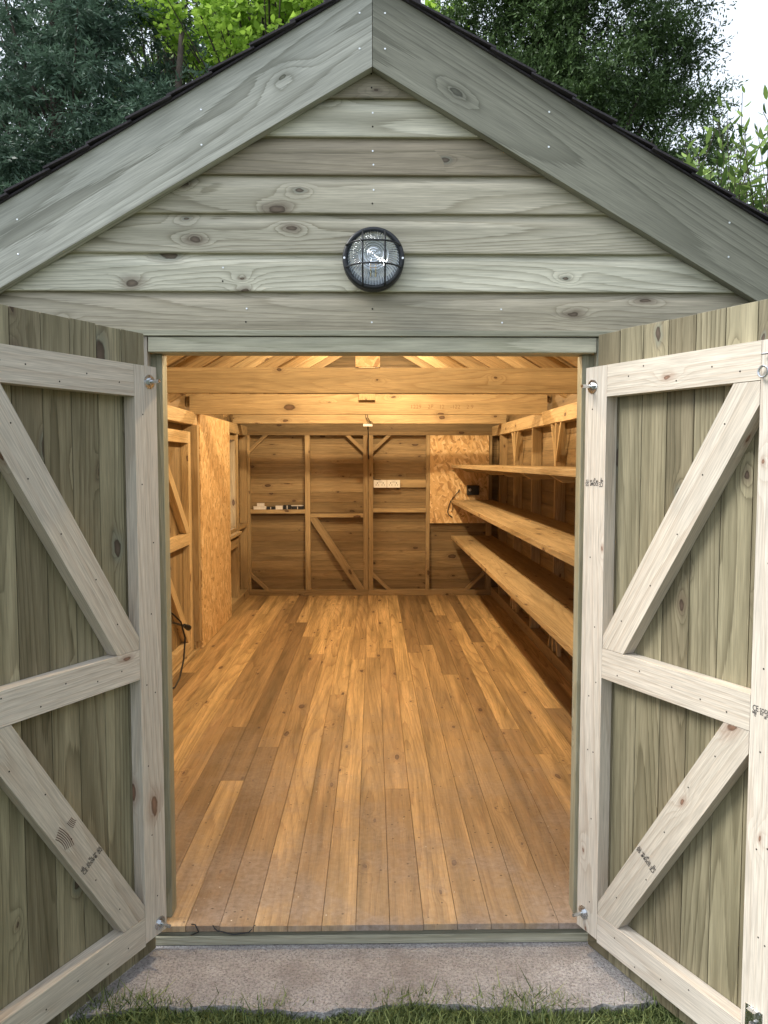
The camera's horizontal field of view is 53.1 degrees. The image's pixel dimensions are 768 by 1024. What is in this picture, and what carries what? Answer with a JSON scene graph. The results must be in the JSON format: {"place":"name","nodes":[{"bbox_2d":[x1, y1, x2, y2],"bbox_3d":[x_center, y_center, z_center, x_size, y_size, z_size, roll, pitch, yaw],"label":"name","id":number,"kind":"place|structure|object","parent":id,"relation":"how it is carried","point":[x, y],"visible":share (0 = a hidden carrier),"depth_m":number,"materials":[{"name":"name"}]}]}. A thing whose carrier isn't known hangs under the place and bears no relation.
{"place":"outdoors","nodes":[
{"label":"outdoors","id":0,"kind":"place"},
{"bbox_2d":[69,942,664,1021],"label":"path","id":1,"kind":"structure","parent":0,"point":[341,975],"depth_m":2.38,"materials":[{"name":"concrete"}]},
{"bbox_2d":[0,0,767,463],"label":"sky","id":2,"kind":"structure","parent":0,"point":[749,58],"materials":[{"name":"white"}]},
{"bbox_2d":[94,1012,681,1023],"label":"ground","id":3,"kind":"structure","parent":0,"point":[433,1016],"depth_m":2.24,"materials":[{"name":"green plant"}]},
{"bbox_2d":[0,0,215,194],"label":"cypress tree","id":4,"kind":"object","parent":3,"relation":"on","point":[53,54],"visible":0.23,"depth_m":9.87,"materials":[{"name":"green plant"}]},
{"bbox_2d":[64,31,211,147],"bbox_3d":[-2.824,-2.686,10.270,3.603,7.325,3.002,0,4,-1],"label":"cypress tree","id":5,"kind":"object","parent":3,"relation":"on","point":[150,92],"visible":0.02,"depth_m":9.86,"materials":[{"name":"green plant"}]},
{"bbox_2d":[0,0,298,150],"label":"conifer tree","id":6,"kind":"object","parent":3,"relation":"on","point":[188,21],"visible":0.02,"depth_m":13.04,"materials":[{"name":"green plant"}]},
{"bbox_2d":[120,0,299,84],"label":"broadleaf tree","id":7,"kind":"object","parent":3,"relation":"on","point":[161,48],"depth_m":14.99,"materials":[{"name":"green plant"}]},
{"bbox_2d":[117,0,323,79],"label":"beech tree","id":8,"kind":"object","parent":3,"relation":"on","point":[240,23],"visible":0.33,"depth_m":10.32,"materials":[{"name":"green plant"}]},
{"bbox_2d":[60,960,684,1023],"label":"grass","id":9,"kind":"structure","parent":3,"relation":"on","point":[395,1015],"depth_m":2.23,"materials":[{"name":"green plant"}]},
{"bbox_2d":[0,0,767,1023],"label":"shed","id":10,"kind":"structure","parent":3,"relation":"on","point":[384,716],"depth_m":2.42,"materials":[{"name":"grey wood"}]},
{"bbox_2d":[0,304,170,1023],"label":"door leaf","id":11,"kind":"structure","parent":10,"relation":"in","point":[83,865],"depth_m":2.18,"materials":[{"name":"wood"}]},
{"bbox_2d":[171,612,190,688],"bbox_3d":[-1.428,0.872,5.317,0.082,0.623,0.512,0,4,7],"label":"extension lead","id":12,"kind":"object","parent":10,"relation":"on","point":[187,627],"visible":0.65,"depth_m":5.34,"materials":[{"name":"black plastic"}]},
{"bbox_2d":[168,428,193,670],"bbox_3d":[-1.547,0.265,5.600,0.067,1.730,0.985,0,4,-1],"label":"side door","id":13,"kind":"structure","parent":10,"relation":"in","point":[179,442],"depth_m":5.87,"materials":[{"name":"brown wood"}]},
{"bbox_2d":[198,414,231,647],"bbox_3d":[-1.504,0.120,6.892,0.018,1.914,1.278,0,4,-1],"label":"osb sheet","id":14,"kind":"object","parent":10,"relation":"on","point":[215,514],"visible":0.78,"depth_m":6.77,"materials":[{"name":"brown wood"}]},
{"bbox_2d":[191,924,255,935],"bbox_3d":[-0.531,1.377,2.536,0.213,0.042,0.017,0,4,-1],"label":"black twine","id":15,"kind":"object","parent":10,"relation":"on","point":[220,931],"visible":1,"depth_m":2.53,"materials":[{"name":"fabric"}]},
{"bbox_2d":[229,435,241,539],"bbox_3d":[-1.567,-0.262,7.782,0.135,1.029,0.650,0,4,-1],"label":"window","id":16,"kind":"structure","parent":10,"relation":"in","point":[233,507],"depth_m":8.03,"materials":[{"name":"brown wood"}]},
{"bbox_2d":[253,506,265,509],"bbox_3d":[-1.413,-0.047,8.751,0.142,0.036,0.047,0,4,-1],"label":"box","id":17,"kind":"object","parent":10,"relation":"on","point":[259,507],"visible":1,"depth_m":8.73,"materials":[{"name":"white plastic"}]},
{"bbox_2d":[283,505,290,508],"bbox_3d":[-1.102,-0.055,8.755,0.090,0.050,0.047,0,4,-1],"label":"box","id":18,"kind":"object","parent":10,"relation":"on","point":[286,506],"visible":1,"depth_m":8.73,"materials":[{"name":"black plastic"}]},
{"bbox_2d":[291,506,303,508],"bbox_3d":[-0.983,-0.049,8.757,0.142,0.038,0.047,0,4,-1],"label":"box","id":19,"kind":"object","parent":10,"relation":"on","point":[297,507],"visible":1,"depth_m":8.73,"materials":[{"name":"black plastic"}]},
{"bbox_2d":[365,415,372,458],"bbox_3d":[-0.161,-0.812,8.359,0.080,0.471,0.673,0,4,-1],"label":"lighting cable","id":20,"kind":"object","parent":10,"relation":"attached to","point":[368,435],"visible":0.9,"depth_m":8.60,"materials":[{"name":"black plastic"}]},
{"bbox_2d":[342,227,404,291],"bbox_3d":[-0.032,-0.785,2.373,0.193,0.193,0.119,0,4,-1],"label":"bulkhead lamp","id":21,"kind":"object","parent":10,"relation":"attached to","point":[373,259],"visible":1,"depth_m":2.37,"materials":[{"name":"black plastic"}]},
{"bbox_2d":[374,480,386,487],"bbox_3d":[-0.043,-0.321,8.731,0.146,0.086,0.040,0,4,-1],"label":"double socket","id":22,"kind":"object","parent":10,"relation":"attached to","point":[380,483],"visible":1,"depth_m":8.71,"materials":[{"name":"white plastic"}]},
{"bbox_2d":[387,480,399,487],"bbox_3d":[0.108,-0.321,8.733,0.146,0.086,0.040,0,4,-1],"label":"double socket","id":23,"kind":"object","parent":10,"relation":"attached to","point":[393,483],"visible":1,"depth_m":8.72,"materials":[{"name":"white plastic"}]},
{"bbox_2d":[430,435,488,522],"bbox_3d":[0.856,-0.370,8.730,0.668,0.997,0.015,0,4,-1],"label":"osb sheet","id":24,"kind":"object","parent":10,"relation":"attached to","point":[447,480],"visible":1,"depth_m":8.72,"materials":[{"name":"brown wood"}]},
{"bbox_2d":[447,489,459,516],"bbox_3d":[0.791,-0.096,8.725,0.146,0.324,0.021,0,4,-1],"label":"loose cable","id":25,"kind":"object","parent":24,"relation":"hanging from","point":[452,504],"visible":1,"depth_m":8.72,"materials":[{"name":"black plastic"}]},
{"bbox_2d":[466,485,478,494],"bbox_3d":[1.005,-0.247,8.697,0.135,0.110,0.072,0,4,-1],"label":"switch box","id":26,"kind":"object","parent":24,"relation":"attached to","point":[472,489],"visible":1,"depth_m":8.66,"materials":[{"name":"black plastic"}]},
{"bbox_2d":[451,536,573,656],"bbox_3d":[1.040,0.496,5.826,0.468,0.078,5.830,0,4,-1],"label":"shelf","id":27,"kind":"object","parent":10,"relation":"attached to","point":[542,597],"depth_m":5.29,"materials":[{"name":"brown wood"}]},
{"bbox_2d":[451,500,574,565],"bbox_3d":[1.040,0.091,5.799,0.468,0.078,5.830,0,4,-1],"label":"shelf","id":28,"kind":"object","parent":10,"relation":"attached to","point":[554,538],"depth_m":5.20,"materials":[{"name":"brown wood"}]},
{"bbox_2d":[452,465,575,482],"bbox_3d":[1.040,-0.305,5.773,0.468,0.078,5.830,0,4,-1],"label":"shelf","id":29,"kind":"object","parent":10,"relation":"attached to","point":[562,474],"depth_m":4.89,"materials":[{"name":"brown wood"}]},
{"bbox_2d":[572,299,767,1023],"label":"door leaf","id":30,"kind":"structure","parent":10,"relation":"in","point":[672,886],"depth_m":2.14,"materials":[{"name":"wood"}]},
{"bbox_2d":[421,0,486,39],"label":"beech tree","id":31,"kind":"object","parent":3,"relation":"on","point":[430,3],"depth_m":13.03,"materials":[{"name":"green plant"}]},
{"bbox_2d":[432,0,757,197],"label":"yew tree","id":32,"kind":"object","parent":3,"relation":"on","point":[550,47],"visible":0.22,"depth_m":10.87,"materials":[{"name":"green plant"}]},
{"bbox_2d":[646,85,767,214],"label":"laurel shrub","id":33,"kind":"object","parent":3,"relation":"on","point":[740,191],"visible":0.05,"depth_m":4.93,"materials":[{"name":"green plant"}]}
]}

